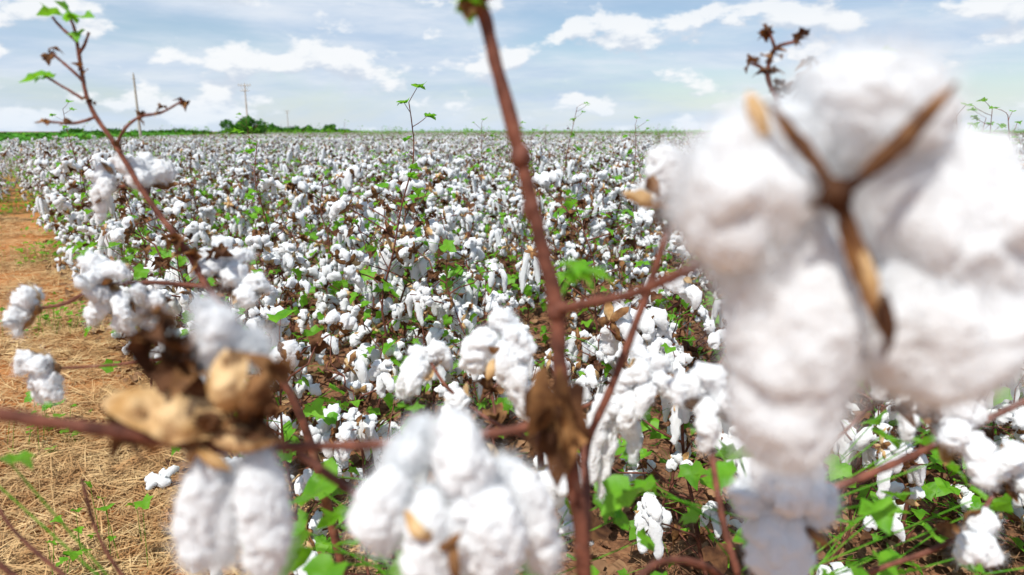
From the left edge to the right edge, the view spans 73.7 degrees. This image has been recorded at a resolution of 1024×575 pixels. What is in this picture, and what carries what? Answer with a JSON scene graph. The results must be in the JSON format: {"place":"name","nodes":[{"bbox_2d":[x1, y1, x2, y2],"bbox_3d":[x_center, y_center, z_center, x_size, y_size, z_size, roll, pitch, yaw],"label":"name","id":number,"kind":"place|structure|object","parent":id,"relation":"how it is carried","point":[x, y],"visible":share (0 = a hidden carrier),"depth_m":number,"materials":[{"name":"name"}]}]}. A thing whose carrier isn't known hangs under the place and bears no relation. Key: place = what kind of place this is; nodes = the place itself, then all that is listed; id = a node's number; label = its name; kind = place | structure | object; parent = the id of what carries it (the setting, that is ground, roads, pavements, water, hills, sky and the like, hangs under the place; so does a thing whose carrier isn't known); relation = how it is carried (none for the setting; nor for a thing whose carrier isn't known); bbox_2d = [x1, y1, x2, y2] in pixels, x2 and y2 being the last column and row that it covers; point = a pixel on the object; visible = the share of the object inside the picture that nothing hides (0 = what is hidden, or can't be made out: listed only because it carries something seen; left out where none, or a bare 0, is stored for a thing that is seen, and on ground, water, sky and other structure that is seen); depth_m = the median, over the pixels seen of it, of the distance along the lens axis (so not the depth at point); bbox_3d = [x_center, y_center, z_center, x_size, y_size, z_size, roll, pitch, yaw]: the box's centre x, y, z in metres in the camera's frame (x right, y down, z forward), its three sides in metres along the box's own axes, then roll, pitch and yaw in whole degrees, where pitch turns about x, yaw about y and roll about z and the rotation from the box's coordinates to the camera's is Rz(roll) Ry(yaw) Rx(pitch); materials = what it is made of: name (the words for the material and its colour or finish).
{"place":"outdoors","nodes":[
{"label":"outdoors","id":0,"kind":"place"},
{"bbox_2d":[0,131,217,146],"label":"green crop field","id":1,"kind":"structure","parent":0,"point":[21,136],"depth_m":150.27,"materials":[{"name":"green plant"}]},
{"bbox_2d":[0,81,1023,574],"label":"cotton field","id":2,"kind":"structure","parent":0,"point":[394,195],"depth_m":3.26,"materials":[{"name":"white plant"}]},
{"bbox_2d":[0,132,1023,574],"bbox_3d":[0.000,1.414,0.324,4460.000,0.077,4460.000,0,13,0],"label":"ground","id":3,"kind":"structure","parent":0,"point":[504,440],"depth_m":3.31,"materials":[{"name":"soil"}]},
{"bbox_2d":[0,188,152,574],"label":"green weeds","id":4,"kind":"object","parent":3,"relation":"on","point":[144,504],"visible":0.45,"depth_m":3.25,"materials":[{"name":"plant"}]},
{"bbox_2d":[131,73,141,136],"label":"utility pole","id":5,"kind":"object","parent":3,"relation":"on","point":[137,109],"visible":0.84,"depth_m":86.89,"materials":[{"name":"concrete"}]},
{"bbox_2d":[0,0,347,574],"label":"cotton plant","id":6,"kind":"object","parent":3,"relation":"on","point":[220,259],"visible":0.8,"depth_m":0.90,"materials":[{"name":"white plant"}]},
{"bbox_2d":[0,213,398,574],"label":"dry straw","id":7,"kind":"object","parent":3,"relation":"on","point":[60,483],"visible":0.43,"depth_m":2.92,"materials":[{"name":"beige plant"}]},
{"bbox_2d":[60,122,358,133],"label":"distant trees","id":8,"kind":"object","parent":3,"relation":"on","point":[272,126],"visible":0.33,"depth_m":280.91,"materials":[{"name":"green plant"}]},
{"bbox_2d":[219,114,267,133],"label":"bush","id":9,"kind":"object","parent":3,"relation":"on","point":[261,126],"visible":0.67,"depth_m":77.81,"materials":[{"name":"green plant"}]},
{"bbox_2d":[238,83,250,114],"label":"utility pole","id":10,"kind":"object","parent":3,"relation":"on","point":[245,89],"visible":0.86,"depth_m":105.82,"materials":[{"name":"concrete"}]},
{"bbox_2d":[0,450,536,574],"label":"cotton plant","id":11,"kind":"object","parent":3,"relation":"on","point":[321,563],"visible":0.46,"depth_m":0.73,"materials":[{"name":"green plant"}]},
{"bbox_2d":[0,0,1023,574],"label":"cotton plant","id":12,"kind":"object","parent":3,"relation":"on","point":[846,222],"visible":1,"depth_m":0.31,"materials":[{"name":"white plant"}]},
{"bbox_2d":[391,304,676,574],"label":"cotton plant","id":13,"kind":"object","parent":3,"relation":"on","point":[646,375],"visible":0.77,"depth_m":0.89,"materials":[{"name":"white plant"}]},
{"bbox_2d":[600,360,1023,574],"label":"cotton plant","id":14,"kind":"object","parent":3,"relation":"on","point":[775,535],"visible":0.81,"depth_m":0.70,"materials":[{"name":"white plant"}]},
{"bbox_2d":[743,23,920,574],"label":"cotton plant","id":15,"kind":"object","parent":3,"relation":"on","point":[907,430],"visible":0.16,"depth_m":0.77,"materials":[{"name":"white plant"}]},
{"bbox_2d":[0,0,1023,131],"label":"sky","id":16,"kind":"structure","parent":0,"point":[324,62],"materials":[{"name":"blue"}]},
{"bbox_2d":[58,123,1023,146],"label":"distant cotton field","id":17,"kind":"structure","parent":0,"point":[527,134],"depth_m":52.64,"materials":[{"name":"white plant"}]}
]}

